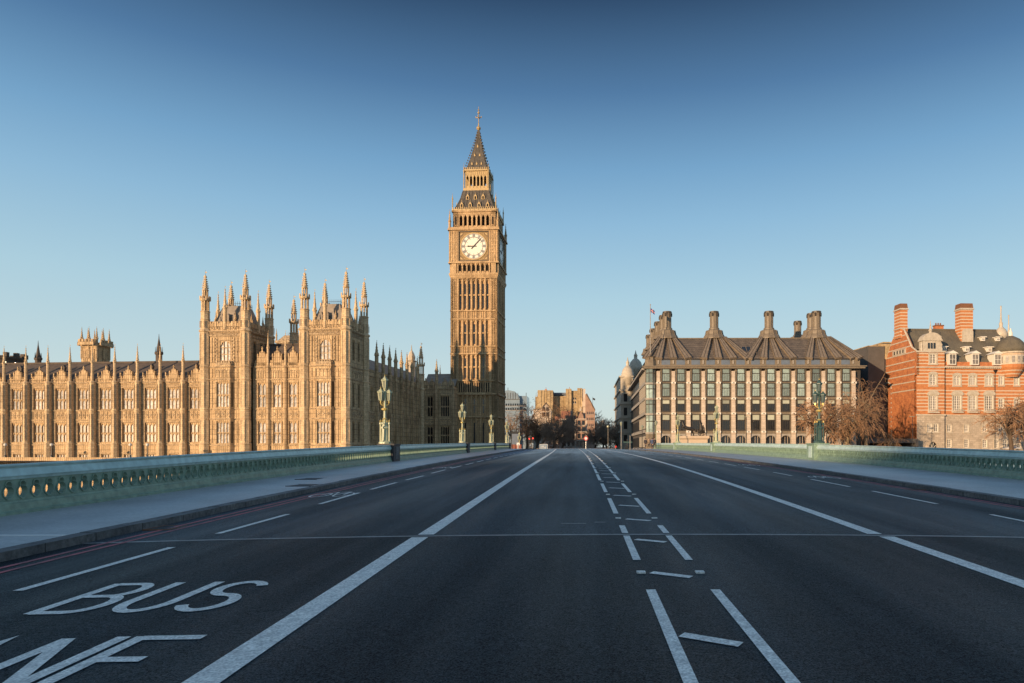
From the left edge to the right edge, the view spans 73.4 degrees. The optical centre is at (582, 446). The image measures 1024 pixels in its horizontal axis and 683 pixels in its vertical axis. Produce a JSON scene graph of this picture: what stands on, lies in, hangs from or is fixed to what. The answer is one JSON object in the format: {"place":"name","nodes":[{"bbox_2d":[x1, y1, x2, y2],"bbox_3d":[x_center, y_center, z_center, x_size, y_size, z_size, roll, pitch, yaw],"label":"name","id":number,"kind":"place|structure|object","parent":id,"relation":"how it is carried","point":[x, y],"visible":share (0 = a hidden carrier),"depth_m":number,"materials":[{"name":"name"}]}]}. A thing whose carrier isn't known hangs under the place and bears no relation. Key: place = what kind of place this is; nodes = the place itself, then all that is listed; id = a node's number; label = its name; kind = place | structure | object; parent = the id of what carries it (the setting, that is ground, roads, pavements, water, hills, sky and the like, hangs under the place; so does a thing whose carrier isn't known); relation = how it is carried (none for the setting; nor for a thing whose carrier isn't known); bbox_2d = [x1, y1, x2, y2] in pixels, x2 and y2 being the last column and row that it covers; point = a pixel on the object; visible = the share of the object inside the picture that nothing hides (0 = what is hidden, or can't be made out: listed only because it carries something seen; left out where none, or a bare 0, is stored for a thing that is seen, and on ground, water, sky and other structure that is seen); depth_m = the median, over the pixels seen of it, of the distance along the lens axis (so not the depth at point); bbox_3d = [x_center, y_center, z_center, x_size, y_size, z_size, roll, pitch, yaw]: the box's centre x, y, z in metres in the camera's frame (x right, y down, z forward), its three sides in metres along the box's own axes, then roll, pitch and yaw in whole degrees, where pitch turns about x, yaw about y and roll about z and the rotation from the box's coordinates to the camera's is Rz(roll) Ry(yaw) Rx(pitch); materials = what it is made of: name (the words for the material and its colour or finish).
{"place":"outdoors","nodes":[
{"label":"outdoors","id":0,"kind":"place"},
{"bbox_2d":[77,328,113,361],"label":"square tower","id":1,"kind":"structure","parent":0,"point":[102,350],"depth_m":187.77,"materials":[{"name":"stone"}]},
{"bbox_2d":[0,449,518,547],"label":"pavement","id":2,"kind":"structure","parent":0,"point":[64,521],"depth_m":15.53,"materials":[{"name":"grey concrete"}]},
{"bbox_2d":[0,443,510,516],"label":"bridge parapet","id":3,"kind":"structure","parent":2,"relation":"on","point":[186,472],"depth_m":18.82,"materials":[{"name":"green metal"}]},
{"bbox_2d":[377,375,391,443],"bbox_3d":[-12.096,-2.323,41.700,0.871,4.268,0.665,0,0,-34],"label":"bridge lamp","id":4,"kind":"object","parent":3,"relation":"on","point":[387,394],"visible":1,"depth_m":41.61,"materials":[{"name":"green metal"}]},
{"bbox_2d":[458,403,466,442],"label":"bridge lamp","id":5,"kind":"object","parent":3,"relation":"on","point":[462,433],"visible":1,"depth_m":71.51,"materials":[{"name":"green metal"}]},
{"bbox_2d":[0,448,1023,682],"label":"road","id":6,"kind":"structure","parent":0,"point":[848,607],"depth_m":7.50,"materials":[{"name":"grey asphalt"}]},
{"bbox_2d":[0,635,205,682],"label":"lane lettering","id":7,"kind":"object","parent":6,"relation":"on","point":[48,651],"visible":1,"depth_m":5.09,"materials":[{"name":"paint"}]},
{"bbox_2d":[24,581,267,614],"bbox_3d":[-4.354,1.541,7.054,1.838,0.063,1.310,0,0,0],"label":"bus lettering","id":8,"kind":"object","parent":6,"relation":"on","point":[122,607],"visible":1,"depth_m":6.96,"materials":[{"name":"paint"}]},
{"bbox_2d":[142,525,183,530],"bbox_3d":[-7.672,1.496,12.600,0.480,0.028,0.680,0,0,0],"label":"gully grate","id":9,"kind":"object","parent":6,"relation":"on","point":[167,527],"visible":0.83,"depth_m":12.43,"materials":[{"name":"black metal"}]},
{"bbox_2d":[13,452,519,590],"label":"bus lane dashes","id":10,"kind":"object","parent":6,"relation":"on","point":[75,574],"visible":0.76,"depth_m":9.38,"materials":[{"name":"paint"}]},
{"bbox_2d":[182,537,427,682],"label":"lane line","id":11,"kind":"object","parent":6,"relation":"on","point":[229,664],"visible":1,"depth_m":5.92,"materials":[{"name":"paint"}]},
{"bbox_2d":[418,449,555,534],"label":"lane line","id":12,"kind":"object","parent":6,"relation":"on","point":[442,523],"visible":0.88,"depth_m":15.16,"materials":[{"name":"paint"}]},
{"bbox_2d":[0,456,1023,572],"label":"double red lines","id":13,"kind":"object","parent":6,"relation":"on","point":[323,494],"visible":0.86,"depth_m":13.99,"materials":[{"name":"paint"}]},
{"bbox_2d":[84,534,1023,543],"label":"expansion joint","id":14,"kind":"object","parent":6,"relation":"on","point":[561,534],"visible":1,"depth_m":10.88,"materials":[{"name":"grey metal"}]},
{"bbox_2d":[589,458,704,573],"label":"road studs","id":15,"kind":"object","parent":6,"relation":"on","point":[696,572],"visible":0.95,"depth_m":8.00,"materials":[{"name":"paint"}]},
{"bbox_2d":[587,454,742,646],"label":"cross bars","id":16,"kind":"object","parent":6,"relation":"on","point":[711,639],"visible":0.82,"depth_m":5.51,"materials":[{"name":"paint"}]},
{"bbox_2d":[579,449,800,682],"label":"dashes","id":17,"kind":"object","parent":6,"relation":"on","point":[687,674],"visible":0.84,"depth_m":5.76,"materials":[{"name":"paint"}]},
{"bbox_2d":[603,449,880,533],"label":"lane line","id":18,"kind":"object","parent":6,"relation":"on","point":[850,525],"visible":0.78,"depth_m":15.07,"materials":[{"name":"paint"}]},
{"bbox_2d":[648,452,1023,521],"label":"cycle lane dashes","id":19,"kind":"object","parent":6,"relation":"on","point":[885,493],"visible":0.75,"depth_m":18.35,"materials":[{"name":"paint"}]},
{"bbox_2d":[879,536,1023,587],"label":"lane line","id":20,"kind":"object","parent":6,"relation":"on","point":[994,573],"visible":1,"depth_m":8.63,"materials":[{"name":"paint"}]},
{"bbox_2d":[0,0,1023,463],"label":"sky","id":21,"kind":"structure","parent":0,"point":[851,162],"materials":[{"name":"blue"}]},
{"bbox_2d":[130,452,904,522],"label":"bridge deck","id":22,"kind":"structure","parent":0,"point":[443,461],"depth_m":23.66,"materials":[{"name":"grey concrete"}]},
{"bbox_2d":[0,449,526,561],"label":"kerb","id":23,"kind":"structure","parent":22,"relation":"on","point":[27,549],"depth_m":13.11,"materials":[{"name":"stone"}]},
{"bbox_2d":[629,449,1023,505],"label":"kerb","id":24,"kind":"structure","parent":22,"relation":"on","point":[996,498],"depth_m":22.68,"materials":[{"name":"stone"}]},
{"bbox_2d":[642,449,1023,498],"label":"pavement","id":25,"kind":"structure","parent":0,"point":[1000,486],"depth_m":26.78,"materials":[{"name":"grey concrete"}]},
{"bbox_2d":[653,442,1023,479],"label":"bridge parapet","id":26,"kind":"structure","parent":25,"relation":"on","point":[1008,464],"depth_m":33.02,"materials":[{"name":"green metal"}]},
{"bbox_2d":[713,404,719,441],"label":"bridge lamp","id":27,"kind":"object","parent":26,"relation":"on","point":[716,415],"visible":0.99,"depth_m":75.29,"materials":[{"name":"green metal"}]},
{"bbox_2d":[812,379,825,442],"bbox_3d":[15.366,-2.371,44.400,0.871,4.268,0.665,0,0,0],"label":"bridge lamp","id":28,"kind":"object","parent":26,"relation":"on","point":[818,396],"visible":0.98,"depth_m":44.30,"materials":[{"name":"green metal"}]},
{"label":"ground","id":29,"kind":"structure","parent":0,"visible":0},
{"bbox_2d":[0,268,456,456],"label":"gothic palace","id":30,"kind":"structure","parent":29,"relation":"on","point":[245,382],"depth_m":141.98,"materials":[{"name":"stone"}]},
{"bbox_2d":[0,352,27,362],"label":"roof turret","id":31,"kind":"object","parent":30,"relation":"on","point":[17,358],"visible":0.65,"depth_m":188.34,"materials":[{"name":"metal"}]},
{"bbox_2d":[12,389,21,409],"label":"window","id":32,"kind":"structure","parent":30,"relation":"in","point":[17,393],"depth_m":145.57,"materials":[{"name":"stone"}]},
{"bbox_2d":[12,423,21,442],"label":"window","id":33,"kind":"structure","parent":30,"relation":"in","point":[17,427],"depth_m":145.54,"materials":[{"name":"glass"}]},
{"bbox_2d":[34,389,43,409],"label":"window","id":34,"kind":"structure","parent":30,"relation":"in","point":[38,393],"depth_m":145.04,"materials":[{"name":"stone"}]},
{"bbox_2d":[34,423,43,442],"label":"window","id":35,"kind":"structure","parent":30,"relation":"in","point":[38,427],"depth_m":145.04,"materials":[{"name":"glass"}]},
{"bbox_2d":[56,389,65,409],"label":"window","id":36,"kind":"structure","parent":30,"relation":"in","point":[60,393],"depth_m":144.55,"materials":[{"name":"stone"}]},
{"bbox_2d":[56,423,65,441],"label":"window","id":37,"kind":"structure","parent":30,"relation":"in","point":[60,427],"depth_m":144.55,"materials":[{"name":"glass"}]},
{"bbox_2d":[78,388,87,409],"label":"window","id":38,"kind":"structure","parent":30,"relation":"in","point":[82,392],"depth_m":144.05,"materials":[{"name":"glass"}]},
{"bbox_2d":[78,423,87,441],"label":"window","id":39,"kind":"structure","parent":30,"relation":"in","point":[82,427],"depth_m":144.05,"materials":[{"name":"glass"}]},
{"bbox_2d":[101,388,110,409],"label":"window","id":40,"kind":"structure","parent":30,"relation":"in","point":[105,392],"depth_m":143.60,"materials":[{"name":"stone"}]},
{"bbox_2d":[101,423,110,441],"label":"window","id":41,"kind":"structure","parent":30,"relation":"in","point":[105,427],"depth_m":143.60,"materials":[{"name":"glass"}]},
{"bbox_2d":[123,388,132,408],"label":"window","id":42,"kind":"structure","parent":30,"relation":"in","point":[127,392],"depth_m":143.11,"materials":[{"name":"glass"}]},
{"bbox_2d":[123,423,132,441],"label":"window","id":43,"kind":"structure","parent":30,"relation":"in","point":[127,427],"depth_m":143.11,"materials":[{"name":"glass"}]},
{"bbox_2d":[146,388,155,408],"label":"window","id":44,"kind":"structure","parent":30,"relation":"in","point":[150,392],"depth_m":142.62,"materials":[{"name":"glass"}]},
{"bbox_2d":[146,423,155,441],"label":"window","id":45,"kind":"structure","parent":30,"relation":"in","point":[150,427],"depth_m":142.62,"materials":[{"name":"glass"}]},
{"bbox_2d":[168,388,178,408],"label":"window","id":46,"kind":"structure","parent":30,"relation":"in","point":[173,393],"depth_m":142.13,"materials":[{"name":"glass"}]},
{"bbox_2d":[168,423,178,441],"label":"window","id":47,"kind":"structure","parent":30,"relation":"in","point":[173,428],"depth_m":142.13,"materials":[{"name":"glass"}]},
{"bbox_2d":[190,387,199,408],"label":"window","id":48,"kind":"structure","parent":30,"relation":"in","point":[194,391],"depth_m":141.65,"materials":[{"name":"glass"}]},
{"bbox_2d":[190,423,199,441],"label":"window","id":49,"kind":"structure","parent":30,"relation":"in","point":[194,427],"depth_m":141.68,"materials":[{"name":"glass"}]},
{"bbox_2d":[217,421,228,443],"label":"window","id":50,"kind":"structure","parent":30,"relation":"in","point":[222,426],"depth_m":138.87,"materials":[{"name":"glass"}]},
{"bbox_2d":[217,382,228,406],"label":"window","id":51,"kind":"structure","parent":30,"relation":"in","point":[222,387],"depth_m":138.87,"materials":[{"name":"glass"}]},
{"bbox_2d":[220,340,229,360],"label":"window","id":52,"kind":"structure","parent":30,"relation":"in","point":[224,345],"depth_m":139.59,"materials":[{"name":"stone"}]},
{"bbox_2d":[258,421,265,443],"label":"window","id":53,"kind":"structure","parent":30,"relation":"in","point":[261,424],"depth_m":139.96,"materials":[{"name":"glass"}]},
{"bbox_2d":[258,383,265,407],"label":"window","id":54,"kind":"structure","parent":30,"relation":"in","point":[261,386],"depth_m":139.96,"materials":[{"name":"glass"}]},
{"bbox_2d":[274,421,280,443],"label":"window","id":55,"kind":"structure","parent":30,"relation":"in","point":[277,424],"depth_m":139.65,"materials":[{"name":"glass"}]},
{"bbox_2d":[274,383,280,407],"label":"window","id":56,"kind":"structure","parent":30,"relation":"in","point":[277,386],"depth_m":139.65,"materials":[{"name":"glass"}]},
{"bbox_2d":[289,421,296,443],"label":"window","id":57,"kind":"structure","parent":30,"relation":"in","point":[292,424],"depth_m":139.31,"materials":[{"name":"glass"}]},
{"bbox_2d":[289,382,296,406],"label":"window","id":58,"kind":"structure","parent":30,"relation":"in","point":[292,386],"depth_m":139.35,"materials":[{"name":"glass"}]},
{"bbox_2d":[317,421,329,443],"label":"window","id":59,"kind":"structure","parent":30,"relation":"in","point":[323,427],"depth_m":136.82,"materials":[{"name":"glass"}]},
{"bbox_2d":[317,381,329,406],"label":"window","id":60,"kind":"structure","parent":30,"relation":"in","point":[323,387],"depth_m":136.82,"materials":[{"name":"glass"}]},
{"bbox_2d":[320,339,330,359],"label":"window","id":61,"kind":"structure","parent":30,"relation":"in","point":[325,344],"depth_m":137.56,"materials":[{"name":"stone"}]},
{"bbox_2d":[427,396,432,416],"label":"window","id":62,"kind":"structure","parent":30,"relation":"in","point":[429,398],"depth_m":180.11,"materials":[{"name":"glass"}]},
{"bbox_2d":[441,395,448,416],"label":"window","id":63,"kind":"structure","parent":30,"relation":"in","point":[444,398],"depth_m":179.76,"materials":[{"name":"glass"}]},
{"bbox_2d":[441,426,448,443],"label":"window","id":64,"kind":"structure","parent":30,"relation":"in","point":[444,429],"depth_m":179.76,"materials":[{"name":"glass"}]},
{"bbox_2d":[505,390,528,448],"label":"glass roof block","id":65,"kind":"structure","parent":29,"relation":"on","point":[514,399],"depth_m":380.00,"materials":[{"name":"glass"}]},
{"bbox_2d":[505,400,531,442],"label":"bare tree","id":66,"kind":"object","parent":29,"relation":"on","point":[511,427],"visible":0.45,"depth_m":234.57,"materials":[{"name":"brown plant"}]},
{"bbox_2d":[508,396,555,448],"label":"bare tree","id":67,"kind":"object","parent":29,"relation":"on","point":[526,434],"visible":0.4,"depth_m":255.84,"materials":[{"name":"brown plant"}]},
{"bbox_2d":[517,413,554,448],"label":"bare tree","id":68,"kind":"object","parent":29,"relation":"on","point":[536,435],"visible":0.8,"depth_m":215.23,"materials":[{"name":"brown plant"}]},
{"bbox_2d":[533,403,552,448],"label":"pale gabled house","id":69,"kind":"structure","parent":29,"relation":"on","point":[542,412],"depth_m":300.00,"materials":[{"name":"stone"}]},
{"bbox_2d":[530,398,583,447],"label":"bare tree","id":70,"kind":"object","parent":29,"relation":"on","point":[557,411],"visible":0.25,"depth_m":284.52,"materials":[{"name":"brown plant"}]},
{"bbox_2d":[538,413,576,448],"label":"bare tree","id":71,"kind":"object","parent":29,"relation":"on","point":[547,430],"visible":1,"depth_m":202.82,"materials":[{"name":"brown plant"}]},
{"bbox_2d":[535,387,584,423],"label":"yellow brick block","id":72,"kind":"structure","parent":29,"relation":"on","point":[570,399],"depth_m":330.00,"materials":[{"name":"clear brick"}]},
{"bbox_2d":[541,408,582,448],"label":"bare tree","id":73,"kind":"object","parent":29,"relation":"on","point":[574,429],"visible":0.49,"depth_m":215.72,"materials":[{"name":"brown plant"}]},
{"bbox_2d":[555,407,586,448],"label":"gabled brick hall","id":74,"kind":"structure","parent":29,"relation":"on","point":[580,438],"depth_m":250.00,"materials":[{"name":"brick"}]},
{"bbox_2d":[585,394,594,447],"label":"brown slope roof block","id":75,"kind":"structure","parent":29,"relation":"on","point":[589,413],"depth_m":318.00,"materials":[{"name":"beige stone"}]},
{"bbox_2d":[582,420,614,447],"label":"bare tree","id":76,"kind":"object","parent":29,"relation":"on","point":[591,435],"visible":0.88,"depth_m":238.39,"materials":[{"name":"brown plant"}]},
{"bbox_2d":[602,420,619,448],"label":"bare tree","id":77,"kind":"object","parent":29,"relation":"on","point":[614,439],"visible":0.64,"depth_m":232.12,"materials":[{"name":"brown plant"}]},
{"bbox_2d":[614,350,641,448],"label":"domed building","id":78,"kind":"structure","parent":29,"relation":"on","point":[623,383],"depth_m":224.00,"materials":[{"name":"white stone"}]},
{"bbox_2d":[675,419,708,442],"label":"chariot statue","id":79,"kind":"object","parent":29,"relation":"on","point":[702,438],"visible":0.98,"depth_m":126.40,"materials":[{"name":"stone"}]},
{"bbox_2d":[628,311,866,448],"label":"office building","id":80,"kind":"structure","parent":29,"relation":"on","point":[766,381],"depth_m":159.76,"materials":[{"name":"beige stone"}]},
{"bbox_2d":[662,414,669,430],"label":"window","id":81,"kind":"structure","parent":80,"relation":"in","point":[665,417],"depth_m":159.80,"materials":[{"name":"black glass"}]},
{"bbox_2d":[692,414,699,430],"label":"window","id":82,"kind":"structure","parent":80,"relation":"in","point":[695,417],"depth_m":159.72,"materials":[{"name":"black glass"}]},
{"bbox_2d":[707,414,714,430],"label":"window","id":83,"kind":"structure","parent":80,"relation":"in","point":[710,417],"depth_m":159.68,"materials":[{"name":"black glass"}]},
{"bbox_2d":[722,414,729,430],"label":"window","id":84,"kind":"structure","parent":80,"relation":"in","point":[725,417],"depth_m":159.68,"materials":[{"name":"black glass"}]},
{"bbox_2d":[737,414,744,430],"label":"window","id":85,"kind":"structure","parent":80,"relation":"in","point":[740,417],"depth_m":159.65,"materials":[{"name":"black glass"}]},
{"bbox_2d":[752,414,759,430],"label":"window","id":86,"kind":"structure","parent":80,"relation":"in","point":[755,417],"depth_m":159.61,"materials":[{"name":"black glass"}]},
{"bbox_2d":[767,414,774,430],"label":"window","id":87,"kind":"structure","parent":80,"relation":"in","point":[770,417],"depth_m":159.57,"materials":[{"name":"glass"}]},
{"bbox_2d":[782,414,789,430],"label":"window","id":88,"kind":"structure","parent":80,"relation":"in","point":[785,417],"depth_m":159.53,"materials":[{"name":"black glass"}]},
{"bbox_2d":[792,398,868,444],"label":"bare tree","id":89,"kind":"object","parent":29,"relation":"on","point":[827,418],"visible":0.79,"depth_m":139.29,"materials":[{"name":"brown plant"}]},
{"bbox_2d":[825,384,886,444],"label":"bare tree","id":90,"kind":"object","parent":29,"relation":"on","point":[855,423],"visible":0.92,"depth_m":136.43,"materials":[{"name":"brown plant"}]},
{"bbox_2d":[826,364,893,445],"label":"bare tree","id":91,"kind":"object","parent":29,"relation":"on","point":[865,441],"visible":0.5,"depth_m":146.55,"materials":[{"name":"brown plant"}]},
{"bbox_2d":[854,342,890,438],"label":"dark office block","id":92,"kind":"structure","parent":29,"relation":"on","point":[873,359],"depth_m":178.25,"materials":[{"name":"concrete"}]},
{"bbox_2d":[860,439,917,446],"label":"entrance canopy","id":93,"kind":"object","parent":29,"relation":"on","point":[903,443],"visible":0.23,"depth_m":160.67,"materials":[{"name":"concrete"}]},
{"bbox_2d":[871,423,906,446],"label":"bare tree","id":94,"kind":"object","parent":29,"relation":"on","point":[893,439],"visible":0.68,"depth_m":149.00,"materials":[{"name":"brown plant"}]},
{"bbox_2d":[886,303,1023,450],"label":"striped brick building","id":95,"kind":"structure","parent":29,"relation":"on","point":[943,385],"depth_m":165.86,"materials":[{"name":"red brick"}]},
{"bbox_2d":[928,371,937,386],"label":"window","id":96,"kind":"structure","parent":95,"relation":"in","point":[932,376],"depth_m":164.23,"materials":[{"name":"beige wood"}]},
{"bbox_2d":[928,353,937,364],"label":"window","id":97,"kind":"structure","parent":95,"relation":"in","point":[932,357],"depth_m":164.27,"materials":[{"name":"beige wood"}]},
{"bbox_2d":[927,390,939,412],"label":"window","id":98,"kind":"structure","parent":95,"relation":"in","point":[933,394],"depth_m":164.23,"materials":[{"name":"beige wood"}]},
{"bbox_2d":[952,373,961,386],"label":"window","id":99,"kind":"structure","parent":95,"relation":"in","point":[956,377],"depth_m":165.44,"materials":[{"name":"beige wood"}]},
{"bbox_2d":[951,390,963,412],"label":"window","id":100,"kind":"structure","parent":95,"relation":"in","point":[957,394],"depth_m":165.44,"materials":[{"name":"beige wood"}]},
{"bbox_2d":[966,390,979,412],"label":"window","id":101,"kind":"structure","parent":95,"relation":"in","point":[972,396],"depth_m":165.64,"materials":[{"name":"beige wood"}]},
{"bbox_2d":[968,373,977,386],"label":"window","id":102,"kind":"structure","parent":95,"relation":"in","point":[972,377],"depth_m":165.64,"materials":[{"name":"beige wood"}]},
{"bbox_2d":[984,373,993,386],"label":"window","id":103,"kind":"structure","parent":95,"relation":"in","point":[988,377],"depth_m":165.86,"materials":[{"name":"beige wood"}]},
{"bbox_2d":[983,390,995,412],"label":"window","id":104,"kind":"structure","parent":95,"relation":"in","point":[988,399],"depth_m":165.96,"materials":[{"name":"beige wood"}]},
{"bbox_2d":[971,394,1023,449],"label":"bare tree","id":105,"kind":"object","parent":29,"relation":"on","point":[1011,422],"visible":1,"depth_m":144.42,"materials":[{"name":"brown plant"}]},
{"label":"terrace","id":106,"kind":"structure","parent":0,"visible":0},
{"bbox_2d":[0,457,164,491],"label":"terrace wall","id":107,"kind":"structure","parent":106,"relation":"on","point":[10,460],"depth_m":132.53,"materials":[{"name":"stone"}]},
{"bbox_2d":[447,106,507,442],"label":"clock tower","id":108,"kind":"structure","parent":106,"relation":"on","point":[478,243],"depth_m":182.41,"materials":[{"name":"brown stone"}]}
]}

